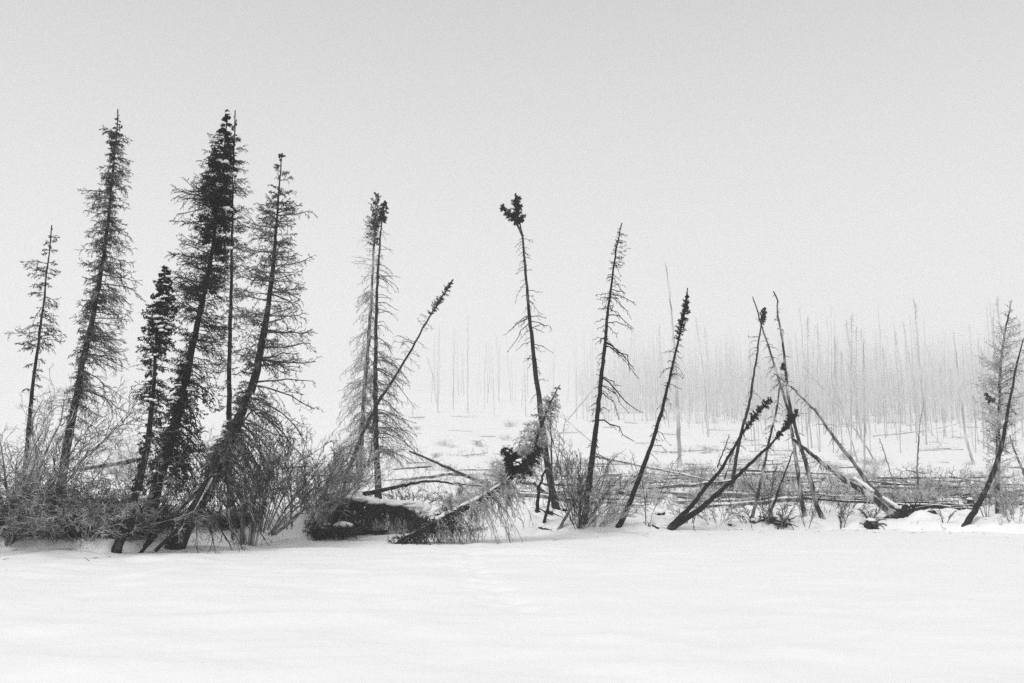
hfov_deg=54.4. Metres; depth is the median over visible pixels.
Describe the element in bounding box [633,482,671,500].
meadow shrub
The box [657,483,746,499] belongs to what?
fallen log
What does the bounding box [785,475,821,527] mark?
willow shrub
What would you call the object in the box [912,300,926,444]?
burnt tree
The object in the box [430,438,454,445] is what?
meadow shrub
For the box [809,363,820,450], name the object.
burnt tree
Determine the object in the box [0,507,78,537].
undergrowth bush
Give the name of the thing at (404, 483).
meadow shrub
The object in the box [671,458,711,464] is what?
fallen log
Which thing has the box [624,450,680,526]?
willow shrub
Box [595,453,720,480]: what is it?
fallen log
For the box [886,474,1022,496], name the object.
fallen log
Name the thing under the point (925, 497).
meadow shrub
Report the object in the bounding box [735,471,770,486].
meadow shrub
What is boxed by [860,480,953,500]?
fallen log
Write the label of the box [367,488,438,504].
willow shrub
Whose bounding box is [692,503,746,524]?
willow shrub
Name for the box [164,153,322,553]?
spruce tree
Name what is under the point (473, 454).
fallen log
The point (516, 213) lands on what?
dead tree
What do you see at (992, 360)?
burnt tree
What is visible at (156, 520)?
undergrowth bush
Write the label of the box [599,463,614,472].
meadow shrub
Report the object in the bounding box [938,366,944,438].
burnt tree
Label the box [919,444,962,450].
fallen log
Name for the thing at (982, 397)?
burnt tree
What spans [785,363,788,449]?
burnt tree
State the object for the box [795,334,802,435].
burnt tree
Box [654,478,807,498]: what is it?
fallen log
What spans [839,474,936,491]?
fallen log
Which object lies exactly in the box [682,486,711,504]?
meadow shrub
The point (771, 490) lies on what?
willow shrub
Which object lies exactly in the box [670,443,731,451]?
fallen log
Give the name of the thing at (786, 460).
fallen log
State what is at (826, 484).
willow shrub
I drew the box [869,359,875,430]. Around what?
burnt tree
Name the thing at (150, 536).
willow shrub
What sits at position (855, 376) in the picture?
burnt tree
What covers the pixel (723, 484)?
meadow shrub
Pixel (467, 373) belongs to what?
dead tree
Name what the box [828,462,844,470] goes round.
meadow shrub
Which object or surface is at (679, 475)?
fallen log
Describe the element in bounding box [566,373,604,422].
dead tree
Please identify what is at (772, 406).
burnt tree
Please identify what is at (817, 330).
burnt tree
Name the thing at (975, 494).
willow shrub
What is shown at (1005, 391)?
burnt tree
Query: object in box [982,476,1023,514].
willow shrub
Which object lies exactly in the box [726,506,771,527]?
willow shrub
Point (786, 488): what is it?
meadow shrub
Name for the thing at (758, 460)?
meadow shrub
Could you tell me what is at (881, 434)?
dead tree
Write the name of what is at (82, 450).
willow shrub
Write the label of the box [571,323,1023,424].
forest
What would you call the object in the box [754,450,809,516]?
leaning pole
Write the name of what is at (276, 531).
willow shrub
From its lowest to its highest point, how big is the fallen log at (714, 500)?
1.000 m
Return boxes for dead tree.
[331,192,381,493]
[361,200,422,498]
[426,356,438,412]
[466,315,470,412]
[499,193,559,509]
[522,376,526,415]
[564,418,597,447]
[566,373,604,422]
[580,223,642,524]
[615,288,690,527]
[665,262,683,467]
[729,307,766,490]
[751,362,785,521]
[752,296,806,516]
[772,373,895,509]
[773,291,825,519]
[802,366,874,458]
[833,384,857,461]
[862,338,868,466]
[873,421,966,436]
[878,439,897,491]
[915,402,926,497]
[953,332,974,463]
[961,338,1023,526]
[966,300,1023,513]
[1009,435,1023,474]
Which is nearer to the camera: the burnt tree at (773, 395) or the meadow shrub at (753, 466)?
the meadow shrub at (753, 466)
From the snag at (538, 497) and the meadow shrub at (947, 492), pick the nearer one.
the snag at (538, 497)
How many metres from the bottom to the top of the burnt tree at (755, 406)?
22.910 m
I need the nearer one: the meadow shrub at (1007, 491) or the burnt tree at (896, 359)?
the meadow shrub at (1007, 491)
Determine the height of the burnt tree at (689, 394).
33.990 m
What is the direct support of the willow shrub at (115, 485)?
on the snowy hillside terrain
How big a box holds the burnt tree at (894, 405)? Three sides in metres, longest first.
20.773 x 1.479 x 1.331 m
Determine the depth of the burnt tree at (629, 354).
434.72 m
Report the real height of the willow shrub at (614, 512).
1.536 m
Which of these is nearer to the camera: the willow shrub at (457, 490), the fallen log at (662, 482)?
the willow shrub at (457, 490)
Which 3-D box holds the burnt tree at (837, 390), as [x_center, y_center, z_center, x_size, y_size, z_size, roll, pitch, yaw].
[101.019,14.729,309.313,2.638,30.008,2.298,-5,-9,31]
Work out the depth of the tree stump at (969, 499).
34.48 m
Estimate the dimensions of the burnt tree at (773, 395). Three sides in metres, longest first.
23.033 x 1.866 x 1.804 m
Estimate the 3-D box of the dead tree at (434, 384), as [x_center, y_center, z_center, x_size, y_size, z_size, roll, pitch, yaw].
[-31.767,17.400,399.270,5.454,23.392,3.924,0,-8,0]
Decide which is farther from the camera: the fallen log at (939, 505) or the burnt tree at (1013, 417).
the burnt tree at (1013, 417)
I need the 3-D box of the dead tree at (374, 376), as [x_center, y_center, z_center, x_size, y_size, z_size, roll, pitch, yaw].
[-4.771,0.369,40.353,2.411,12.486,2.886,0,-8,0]
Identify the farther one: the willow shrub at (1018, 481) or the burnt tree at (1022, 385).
the burnt tree at (1022, 385)
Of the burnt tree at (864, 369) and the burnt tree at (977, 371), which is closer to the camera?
the burnt tree at (977, 371)
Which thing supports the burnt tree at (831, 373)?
on the snowy hillside terrain
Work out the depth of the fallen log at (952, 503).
34.45 m
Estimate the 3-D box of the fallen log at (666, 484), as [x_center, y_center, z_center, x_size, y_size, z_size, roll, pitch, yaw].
[6.241,6.482,42.217,7.160,1.752,1.883,1,-1,-5]
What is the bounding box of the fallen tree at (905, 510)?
[792,437,936,522]
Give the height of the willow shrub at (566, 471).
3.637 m
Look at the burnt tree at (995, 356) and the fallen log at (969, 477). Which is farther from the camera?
the burnt tree at (995, 356)
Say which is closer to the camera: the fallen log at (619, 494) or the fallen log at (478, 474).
the fallen log at (619, 494)
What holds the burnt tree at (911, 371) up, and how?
on the snowy hillside terrain
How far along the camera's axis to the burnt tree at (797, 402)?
277.25 m
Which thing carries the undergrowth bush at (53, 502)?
on the snowy hillside terrain
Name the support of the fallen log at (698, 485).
on the snowy hillside terrain
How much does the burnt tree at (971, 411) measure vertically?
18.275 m
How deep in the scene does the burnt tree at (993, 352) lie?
279.12 m
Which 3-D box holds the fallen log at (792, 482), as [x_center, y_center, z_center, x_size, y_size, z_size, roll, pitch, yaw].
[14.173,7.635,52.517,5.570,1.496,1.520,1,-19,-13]
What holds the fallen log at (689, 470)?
on the snowy hillside terrain
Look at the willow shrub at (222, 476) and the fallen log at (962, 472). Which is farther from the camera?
the fallen log at (962, 472)
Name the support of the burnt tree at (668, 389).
on the snowy hillside terrain
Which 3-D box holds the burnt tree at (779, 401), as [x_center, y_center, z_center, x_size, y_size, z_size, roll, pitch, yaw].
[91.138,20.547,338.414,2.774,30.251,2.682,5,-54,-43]
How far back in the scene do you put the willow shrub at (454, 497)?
30.38 m
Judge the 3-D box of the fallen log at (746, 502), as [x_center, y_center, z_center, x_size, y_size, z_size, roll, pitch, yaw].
[7.502,6.046,36.100,6.388,1.707,2.308,0,-24,-11]
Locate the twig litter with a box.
[3,504,1008,560]
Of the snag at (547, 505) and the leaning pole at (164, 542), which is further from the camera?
the snag at (547, 505)
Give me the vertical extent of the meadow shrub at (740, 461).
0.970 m
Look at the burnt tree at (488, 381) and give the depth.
464.20 m
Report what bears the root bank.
on the snowy hillside terrain
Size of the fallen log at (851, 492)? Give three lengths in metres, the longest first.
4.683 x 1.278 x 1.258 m
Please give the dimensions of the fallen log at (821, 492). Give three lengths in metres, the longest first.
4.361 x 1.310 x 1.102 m
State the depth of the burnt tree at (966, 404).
295.49 m
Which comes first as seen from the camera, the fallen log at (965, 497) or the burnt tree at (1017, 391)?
the fallen log at (965, 497)
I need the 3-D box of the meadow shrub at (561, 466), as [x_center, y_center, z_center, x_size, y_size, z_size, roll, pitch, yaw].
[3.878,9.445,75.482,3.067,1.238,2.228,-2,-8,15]
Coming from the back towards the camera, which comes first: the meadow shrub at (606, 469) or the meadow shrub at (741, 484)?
the meadow shrub at (606, 469)
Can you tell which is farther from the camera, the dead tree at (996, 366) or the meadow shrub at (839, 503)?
the meadow shrub at (839, 503)
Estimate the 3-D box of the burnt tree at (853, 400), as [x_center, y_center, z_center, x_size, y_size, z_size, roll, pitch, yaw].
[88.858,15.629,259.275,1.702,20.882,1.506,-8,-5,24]
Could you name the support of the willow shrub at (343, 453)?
on the snowy hillside terrain
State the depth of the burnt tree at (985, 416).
216.05 m
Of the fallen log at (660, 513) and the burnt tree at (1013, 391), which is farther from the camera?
the burnt tree at (1013, 391)
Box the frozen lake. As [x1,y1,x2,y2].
[0,529,1023,682]
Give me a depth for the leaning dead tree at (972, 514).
29.82 m
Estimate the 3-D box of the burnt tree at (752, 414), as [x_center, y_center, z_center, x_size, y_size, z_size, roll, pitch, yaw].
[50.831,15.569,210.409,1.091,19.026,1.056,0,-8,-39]
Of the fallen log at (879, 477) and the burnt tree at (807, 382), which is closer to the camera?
the fallen log at (879, 477)
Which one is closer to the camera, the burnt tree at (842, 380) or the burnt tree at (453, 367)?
the burnt tree at (842, 380)
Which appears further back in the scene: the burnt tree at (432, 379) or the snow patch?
the burnt tree at (432, 379)
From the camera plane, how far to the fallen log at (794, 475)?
55.21 m
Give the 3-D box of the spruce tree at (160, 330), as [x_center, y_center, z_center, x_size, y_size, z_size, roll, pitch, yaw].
[-7.733,1.512,21.111,1.364,6.446,1.034,0,-8,0]
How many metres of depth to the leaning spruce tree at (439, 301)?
38.67 m
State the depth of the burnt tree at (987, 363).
362.50 m
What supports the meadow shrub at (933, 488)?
on the snowy hillside terrain
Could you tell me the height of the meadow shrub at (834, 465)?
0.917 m
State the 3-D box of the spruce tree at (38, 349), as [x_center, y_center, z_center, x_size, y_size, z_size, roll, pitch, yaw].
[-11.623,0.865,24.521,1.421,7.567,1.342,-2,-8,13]
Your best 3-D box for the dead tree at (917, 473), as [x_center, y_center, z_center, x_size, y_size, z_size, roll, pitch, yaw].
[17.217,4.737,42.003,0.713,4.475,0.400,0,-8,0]
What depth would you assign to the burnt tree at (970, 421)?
227.87 m
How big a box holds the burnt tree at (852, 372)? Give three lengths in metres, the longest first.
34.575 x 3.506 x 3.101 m
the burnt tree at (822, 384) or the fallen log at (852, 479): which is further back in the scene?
the burnt tree at (822, 384)
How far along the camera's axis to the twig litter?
29.60 m
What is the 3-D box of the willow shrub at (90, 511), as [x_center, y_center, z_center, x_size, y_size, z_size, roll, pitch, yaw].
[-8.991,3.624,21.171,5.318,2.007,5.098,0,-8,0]
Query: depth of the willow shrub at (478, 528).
27.04 m
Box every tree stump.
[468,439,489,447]
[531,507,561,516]
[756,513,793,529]
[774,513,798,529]
[859,509,886,528]
[963,494,984,504]
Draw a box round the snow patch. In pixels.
[696,445,720,453]
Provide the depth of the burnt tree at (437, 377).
405.21 m
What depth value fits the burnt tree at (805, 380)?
231.96 m
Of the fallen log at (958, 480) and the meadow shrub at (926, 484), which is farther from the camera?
the fallen log at (958, 480)
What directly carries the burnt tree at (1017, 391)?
on the snowy hillside terrain
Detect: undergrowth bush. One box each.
[0,482,174,521]
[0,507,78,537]
[21,504,150,539]
[85,500,203,536]
[107,497,217,532]
[199,505,260,528]
[303,513,371,539]
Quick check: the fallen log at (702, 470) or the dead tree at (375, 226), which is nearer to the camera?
the dead tree at (375, 226)
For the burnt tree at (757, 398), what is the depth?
309.45 m
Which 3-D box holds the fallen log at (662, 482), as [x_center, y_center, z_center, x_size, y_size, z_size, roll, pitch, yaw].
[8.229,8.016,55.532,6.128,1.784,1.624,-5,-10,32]
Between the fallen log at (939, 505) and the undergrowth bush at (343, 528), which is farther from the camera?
the fallen log at (939, 505)
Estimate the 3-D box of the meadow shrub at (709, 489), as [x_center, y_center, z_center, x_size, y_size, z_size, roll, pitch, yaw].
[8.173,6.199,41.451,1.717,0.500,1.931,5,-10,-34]
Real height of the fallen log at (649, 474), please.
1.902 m
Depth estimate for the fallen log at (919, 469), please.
75.20 m
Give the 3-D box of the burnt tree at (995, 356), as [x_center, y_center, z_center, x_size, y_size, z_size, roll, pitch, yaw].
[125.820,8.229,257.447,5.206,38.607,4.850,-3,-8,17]
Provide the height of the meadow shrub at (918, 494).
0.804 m
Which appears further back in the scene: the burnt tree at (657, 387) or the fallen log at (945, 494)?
the burnt tree at (657, 387)
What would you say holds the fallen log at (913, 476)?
on the snowy hillside terrain
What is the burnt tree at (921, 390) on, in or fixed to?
on the snowy hillside terrain
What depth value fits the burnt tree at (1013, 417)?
246.54 m
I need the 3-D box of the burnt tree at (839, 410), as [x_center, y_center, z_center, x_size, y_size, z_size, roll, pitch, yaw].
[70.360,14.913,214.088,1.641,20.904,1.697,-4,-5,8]
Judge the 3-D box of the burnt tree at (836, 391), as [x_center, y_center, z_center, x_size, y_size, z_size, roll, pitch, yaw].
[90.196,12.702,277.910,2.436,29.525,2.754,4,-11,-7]
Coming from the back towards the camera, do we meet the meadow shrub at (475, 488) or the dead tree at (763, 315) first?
the dead tree at (763, 315)
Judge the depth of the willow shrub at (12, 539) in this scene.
21.61 m
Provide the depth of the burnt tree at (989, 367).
263.09 m
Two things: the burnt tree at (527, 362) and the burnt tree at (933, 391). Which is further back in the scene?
the burnt tree at (527, 362)
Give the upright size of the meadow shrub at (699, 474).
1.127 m
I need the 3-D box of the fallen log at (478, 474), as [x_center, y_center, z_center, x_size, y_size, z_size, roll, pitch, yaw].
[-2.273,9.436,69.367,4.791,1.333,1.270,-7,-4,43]
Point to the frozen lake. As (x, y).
(784, 606)
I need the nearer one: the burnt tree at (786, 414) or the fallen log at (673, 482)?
the fallen log at (673, 482)
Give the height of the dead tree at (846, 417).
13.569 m
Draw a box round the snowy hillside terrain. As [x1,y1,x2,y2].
[0,391,1023,552]
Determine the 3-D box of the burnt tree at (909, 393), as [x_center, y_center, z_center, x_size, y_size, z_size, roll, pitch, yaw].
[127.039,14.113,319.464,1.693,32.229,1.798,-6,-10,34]
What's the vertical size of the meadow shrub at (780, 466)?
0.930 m
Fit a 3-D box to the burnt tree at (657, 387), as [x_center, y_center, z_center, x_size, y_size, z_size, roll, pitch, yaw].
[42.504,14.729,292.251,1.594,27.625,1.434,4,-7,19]
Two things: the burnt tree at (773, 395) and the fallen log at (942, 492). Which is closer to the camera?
the fallen log at (942, 492)
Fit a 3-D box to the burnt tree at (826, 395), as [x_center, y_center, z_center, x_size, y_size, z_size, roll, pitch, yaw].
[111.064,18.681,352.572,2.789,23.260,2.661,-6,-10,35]
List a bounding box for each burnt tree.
[430,333,434,401]
[434,327,441,402]
[435,343,441,411]
[450,329,458,408]
[485,347,492,402]
[524,332,529,391]
[624,326,634,387]
[633,332,639,402]
[655,349,660,422]
[666,350,670,425]
[688,347,690,428]
[693,317,710,436]
[703,326,711,410]
[745,373,755,449]
[748,333,754,441]
[749,348,762,433]
[752,366,757,427]
[755,374,805,429]
[757,365,759,440]
[760,374,766,441]
[770,362,773,449]
[771,364,775,416]
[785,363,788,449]
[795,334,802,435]
[795,364,799,435]
[798,308,812,447]
[800,341,806,433]
[802,362,809,447]
[803,316,812,448]
[806,353,809,415]
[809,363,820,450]
[810,327,815,412]
[811,323,824,451]
[818,335,826,414]
[818,349,824,433]
[824,362,827,424]
[825,320,832,444]
[829,309,835,413]
[832,337,838,436]
[833,322,836,452]
[833,365,842,444]
[833,374,837,439]
[834,342,839,434]
[838,351,845,442]
[843,318,865,436]
[843,320,861,435]
[843,369,848,426]
[845,313,856,453]
[847,365,858,438]
[853,326,860,438]
[859,329,867,420]
[864,355,873,450]
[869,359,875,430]
[872,331,879,423]
[877,311,885,437]
[879,325,894,427]
[879,348,888,433]
[889,365,897,439]
[893,326,904,410]
[893,331,900,439]
[894,351,904,452]
[895,389,940,444]
[902,321,919,422]
[905,342,911,430]
[908,355,913,428]
[909,314,917,435]
[910,363,916,442]
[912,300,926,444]
[912,323,928,430]
[917,325,923,435]
[921,321,931,426]
[924,364,932,435]
[926,344,939,441]
[935,346,946,437]
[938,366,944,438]
[940,331,949,435]
[948,368,954,437]
[964,381,973,450]
[964,383,969,436]
[965,347,978,443]
[968,325,975,452]
[970,378,972,431]
[976,342,983,409]
[978,346,986,448]
[981,355,987,452]
[982,334,985,428]
[983,321,990,419]
[983,372,988,453]
[985,307,993,442]
[986,303,1006,431]
[990,319,997,407]
[991,307,996,444]
[993,296,1008,442]
[999,315,1013,438]
[1001,354,1011,452]
[1007,323,1019,443]
[1009,362,1016,446]
[1009,373,1020,423]
[1016,318,1023,436]
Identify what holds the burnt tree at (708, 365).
on the snowy hillside terrain
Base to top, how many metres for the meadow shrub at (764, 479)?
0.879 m
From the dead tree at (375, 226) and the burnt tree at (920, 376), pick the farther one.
the burnt tree at (920, 376)
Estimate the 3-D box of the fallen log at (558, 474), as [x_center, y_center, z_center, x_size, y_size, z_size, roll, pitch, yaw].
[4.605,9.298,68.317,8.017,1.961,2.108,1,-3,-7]
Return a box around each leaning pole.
[136,474,217,552]
[150,400,272,551]
[556,470,600,530]
[717,434,732,466]
[723,437,741,479]
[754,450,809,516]
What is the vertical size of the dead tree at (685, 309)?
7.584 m
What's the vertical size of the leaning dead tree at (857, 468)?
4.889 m
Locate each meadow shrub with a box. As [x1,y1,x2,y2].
[388,477,421,489]
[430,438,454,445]
[444,472,491,493]
[474,466,503,478]
[479,455,504,465]
[499,434,514,439]
[505,420,518,426]
[540,459,579,471]
[576,457,588,466]
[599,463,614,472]
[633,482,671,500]
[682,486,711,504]
[683,462,704,471]
[687,466,717,481]
[687,486,720,496]
[712,481,738,491]
[720,474,756,486]
[731,457,751,462]
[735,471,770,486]
[735,478,756,491]
[745,461,768,468]
[746,470,787,485]
[749,456,764,464]
[752,480,790,497]
[760,474,807,502]
[769,460,801,468]
[778,459,816,473]
[814,475,865,494]
[824,460,846,469]
[827,501,853,505]
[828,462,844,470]
[831,447,858,459]
[852,466,886,480]
[855,457,895,473]
[867,455,894,464]
[870,481,917,502]
[886,481,955,501]
[888,483,945,500]
[899,474,950,492]
[910,482,954,492]
[933,482,968,495]
[980,459,1012,471]
[988,482,1023,507]
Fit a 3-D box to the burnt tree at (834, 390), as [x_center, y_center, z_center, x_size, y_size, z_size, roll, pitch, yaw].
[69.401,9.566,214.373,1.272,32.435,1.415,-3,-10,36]
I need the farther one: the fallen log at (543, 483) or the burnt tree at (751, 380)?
the burnt tree at (751, 380)
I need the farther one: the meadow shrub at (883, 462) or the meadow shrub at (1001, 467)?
the meadow shrub at (883, 462)
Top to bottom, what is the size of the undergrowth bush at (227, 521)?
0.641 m
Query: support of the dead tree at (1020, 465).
on the snowy hillside terrain
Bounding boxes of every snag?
[536,470,545,512]
[541,411,563,522]
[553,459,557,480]
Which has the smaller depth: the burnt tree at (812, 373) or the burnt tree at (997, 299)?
the burnt tree at (997, 299)
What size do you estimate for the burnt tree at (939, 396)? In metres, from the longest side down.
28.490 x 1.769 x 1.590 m
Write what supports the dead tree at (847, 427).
on the snowy hillside terrain
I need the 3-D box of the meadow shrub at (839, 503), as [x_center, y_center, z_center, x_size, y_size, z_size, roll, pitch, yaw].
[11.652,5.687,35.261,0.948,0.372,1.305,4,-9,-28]
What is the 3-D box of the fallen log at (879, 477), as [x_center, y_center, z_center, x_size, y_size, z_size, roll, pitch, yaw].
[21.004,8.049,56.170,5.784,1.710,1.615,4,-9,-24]
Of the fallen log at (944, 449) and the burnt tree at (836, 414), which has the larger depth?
the burnt tree at (836, 414)
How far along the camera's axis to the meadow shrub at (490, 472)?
62.48 m
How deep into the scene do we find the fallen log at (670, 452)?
168.46 m
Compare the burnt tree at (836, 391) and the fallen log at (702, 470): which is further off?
the burnt tree at (836, 391)
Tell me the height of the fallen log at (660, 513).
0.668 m
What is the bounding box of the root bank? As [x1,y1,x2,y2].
[317,486,437,535]
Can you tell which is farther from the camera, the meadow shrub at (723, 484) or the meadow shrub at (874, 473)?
the meadow shrub at (874, 473)
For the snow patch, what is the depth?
160.69 m
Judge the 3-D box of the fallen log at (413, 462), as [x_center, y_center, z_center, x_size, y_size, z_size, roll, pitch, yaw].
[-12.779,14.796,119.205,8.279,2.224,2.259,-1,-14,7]
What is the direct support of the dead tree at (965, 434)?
on the snowy hillside terrain
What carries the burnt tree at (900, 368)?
on the snowy hillside terrain
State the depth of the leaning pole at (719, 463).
49.70 m
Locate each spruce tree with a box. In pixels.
[4,225,66,494]
[56,109,146,496]
[111,265,182,553]
[145,109,247,509]
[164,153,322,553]
[207,110,258,508]
[343,279,453,480]
[386,385,561,544]
[667,396,772,527]
[667,408,799,529]
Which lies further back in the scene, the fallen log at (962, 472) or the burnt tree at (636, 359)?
the burnt tree at (636, 359)
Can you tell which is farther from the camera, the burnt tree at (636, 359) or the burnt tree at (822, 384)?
the burnt tree at (636, 359)
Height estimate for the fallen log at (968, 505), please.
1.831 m
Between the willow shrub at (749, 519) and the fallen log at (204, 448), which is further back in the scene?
the willow shrub at (749, 519)
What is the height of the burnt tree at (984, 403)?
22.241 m
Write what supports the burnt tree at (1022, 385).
on the snowy hillside terrain
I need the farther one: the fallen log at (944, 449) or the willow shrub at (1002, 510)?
the fallen log at (944, 449)
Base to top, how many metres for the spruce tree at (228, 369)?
11.138 m
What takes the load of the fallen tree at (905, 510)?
on the snowy hillside terrain
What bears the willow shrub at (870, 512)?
on the snowy hillside terrain
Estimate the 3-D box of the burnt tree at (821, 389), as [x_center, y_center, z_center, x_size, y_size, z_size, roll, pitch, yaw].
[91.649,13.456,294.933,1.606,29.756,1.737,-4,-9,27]
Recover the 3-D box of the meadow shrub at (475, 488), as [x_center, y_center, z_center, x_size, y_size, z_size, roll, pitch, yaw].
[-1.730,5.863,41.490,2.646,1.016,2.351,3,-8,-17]
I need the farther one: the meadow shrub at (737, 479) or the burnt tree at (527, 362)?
the burnt tree at (527, 362)
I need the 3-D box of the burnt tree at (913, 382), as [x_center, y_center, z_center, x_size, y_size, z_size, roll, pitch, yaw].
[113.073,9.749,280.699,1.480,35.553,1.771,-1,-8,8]
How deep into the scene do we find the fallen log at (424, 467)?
88.30 m
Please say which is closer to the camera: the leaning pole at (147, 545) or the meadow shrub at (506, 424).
the leaning pole at (147, 545)
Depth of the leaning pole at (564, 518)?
29.13 m
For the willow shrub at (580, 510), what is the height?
2.322 m
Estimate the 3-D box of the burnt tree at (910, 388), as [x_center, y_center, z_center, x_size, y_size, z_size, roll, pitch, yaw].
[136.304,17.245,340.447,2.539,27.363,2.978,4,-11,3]
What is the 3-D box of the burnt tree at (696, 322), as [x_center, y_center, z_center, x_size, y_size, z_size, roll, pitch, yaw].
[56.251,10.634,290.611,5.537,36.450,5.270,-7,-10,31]
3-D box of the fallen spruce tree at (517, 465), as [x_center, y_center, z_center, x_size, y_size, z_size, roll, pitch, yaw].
[-0.706,3.918,25.177,5.277,6.017,2.070,5,-9,-31]
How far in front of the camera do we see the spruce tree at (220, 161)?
23.71 m
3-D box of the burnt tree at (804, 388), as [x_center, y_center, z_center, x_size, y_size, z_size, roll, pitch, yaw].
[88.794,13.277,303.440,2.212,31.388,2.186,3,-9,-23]
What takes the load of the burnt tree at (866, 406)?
on the snowy hillside terrain
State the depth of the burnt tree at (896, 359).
218.23 m
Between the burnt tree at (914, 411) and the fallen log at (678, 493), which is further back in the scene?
the burnt tree at (914, 411)
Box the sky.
[0,0,1023,394]
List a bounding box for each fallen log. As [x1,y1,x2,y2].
[79,451,140,485]
[184,439,216,465]
[362,475,428,499]
[364,465,457,482]
[370,462,430,469]
[380,455,436,463]
[409,449,482,483]
[425,464,492,470]
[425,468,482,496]
[441,446,487,456]
[458,470,491,475]
[517,471,617,488]
[520,482,695,508]
[521,484,642,500]
[527,465,620,479]
[534,480,548,493]
[536,465,635,476]
[540,480,670,500]
[574,469,716,486]
[581,456,647,464]
[594,474,724,498]
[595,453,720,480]
[596,469,692,481]
[611,468,734,490]
[618,488,703,504]
[631,471,721,482]
[631,476,694,483]
[636,490,718,505]
[639,486,799,507]
[647,465,753,478]
[648,464,707,471]
[649,478,691,483]
[652,463,717,470]
[653,448,693,454]
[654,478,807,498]
[655,501,686,514]
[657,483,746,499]
[661,465,760,476]
[663,466,744,474]
[667,470,867,497]
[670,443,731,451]
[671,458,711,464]
[719,483,846,502]
[722,485,783,509]
[736,472,826,486]
[740,452,828,461]
[740,463,855,474]
[749,447,790,451]
[750,468,803,482]
[752,484,835,503]
[767,472,834,482]
[781,494,829,505]
[788,483,859,494]
[802,479,987,511]
[805,481,884,499]
[831,478,903,489]
[838,484,975,502]
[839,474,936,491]
[846,475,928,483]
[847,465,970,482]
[850,470,927,484]
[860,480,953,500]
[872,479,993,499]
[878,463,993,479]
[881,472,979,491]
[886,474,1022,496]
[895,462,951,473]
[902,480,1018,502]
[902,491,1023,507]
[905,478,980,490]
[905,496,963,502]
[909,482,1023,499]
[912,469,985,476]
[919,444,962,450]
[938,468,1015,483]
[946,480,1023,509]
[971,472,1023,487]
[987,467,1016,477]
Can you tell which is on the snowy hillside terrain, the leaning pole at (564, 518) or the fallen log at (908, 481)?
the fallen log at (908, 481)
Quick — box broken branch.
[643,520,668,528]
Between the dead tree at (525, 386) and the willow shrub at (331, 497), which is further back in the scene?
the dead tree at (525, 386)
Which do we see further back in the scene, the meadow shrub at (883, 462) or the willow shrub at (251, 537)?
the meadow shrub at (883, 462)
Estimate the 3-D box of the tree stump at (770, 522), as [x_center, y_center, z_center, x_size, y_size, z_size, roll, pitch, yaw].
[8.294,6.037,31.755,1.464,1.141,1.577,-3,-9,20]
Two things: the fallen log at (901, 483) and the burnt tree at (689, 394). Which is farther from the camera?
the burnt tree at (689, 394)
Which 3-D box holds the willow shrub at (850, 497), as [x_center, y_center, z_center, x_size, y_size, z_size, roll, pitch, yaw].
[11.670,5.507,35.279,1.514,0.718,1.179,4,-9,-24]
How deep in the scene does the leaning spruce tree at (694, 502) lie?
30.51 m
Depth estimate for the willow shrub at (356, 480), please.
25.80 m
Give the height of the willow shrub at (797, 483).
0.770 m
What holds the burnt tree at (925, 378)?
on the snowy hillside terrain
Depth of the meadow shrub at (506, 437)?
269.81 m
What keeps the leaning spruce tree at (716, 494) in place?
on the snowy hillside terrain
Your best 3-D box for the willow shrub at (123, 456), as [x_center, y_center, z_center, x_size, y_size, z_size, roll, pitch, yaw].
[-10.515,3.414,29.304,3.936,2.787,4.149,0,-8,0]
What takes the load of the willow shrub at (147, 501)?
on the snowy hillside terrain
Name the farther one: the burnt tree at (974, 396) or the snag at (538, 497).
the burnt tree at (974, 396)
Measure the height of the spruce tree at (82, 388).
10.462 m
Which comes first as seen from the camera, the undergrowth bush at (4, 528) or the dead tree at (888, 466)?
the undergrowth bush at (4, 528)
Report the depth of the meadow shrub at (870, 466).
71.30 m
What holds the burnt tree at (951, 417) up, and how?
on the snowy hillside terrain
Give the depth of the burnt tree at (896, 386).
255.13 m
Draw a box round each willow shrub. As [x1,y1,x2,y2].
[0,363,172,508]
[0,376,100,545]
[0,439,130,531]
[0,467,221,553]
[0,475,194,541]
[1,428,211,511]
[77,408,217,503]
[143,461,204,546]
[180,433,291,524]
[210,442,279,545]
[237,414,393,529]
[242,409,391,535]
[270,434,386,538]
[305,431,405,493]
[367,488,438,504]
[401,519,487,535]
[418,484,502,504]
[428,486,533,512]
[529,450,646,528]
[545,398,586,520]
[554,476,654,526]
[555,464,669,503]
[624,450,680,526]
[666,499,699,523]
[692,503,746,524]
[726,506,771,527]
[738,459,787,523]
[758,492,799,528]
[776,480,814,493]
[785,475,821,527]
[804,470,843,489]
[818,487,856,506]
[837,500,860,528]
[858,503,884,517]
[936,508,956,522]
[959,464,1003,516]
[976,468,1023,492]
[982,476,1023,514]
[993,494,1023,520]
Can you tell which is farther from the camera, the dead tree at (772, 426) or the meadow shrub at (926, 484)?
the meadow shrub at (926, 484)
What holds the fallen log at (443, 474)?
on the snowy hillside terrain
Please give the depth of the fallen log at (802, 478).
52.42 m
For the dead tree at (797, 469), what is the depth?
33.38 m

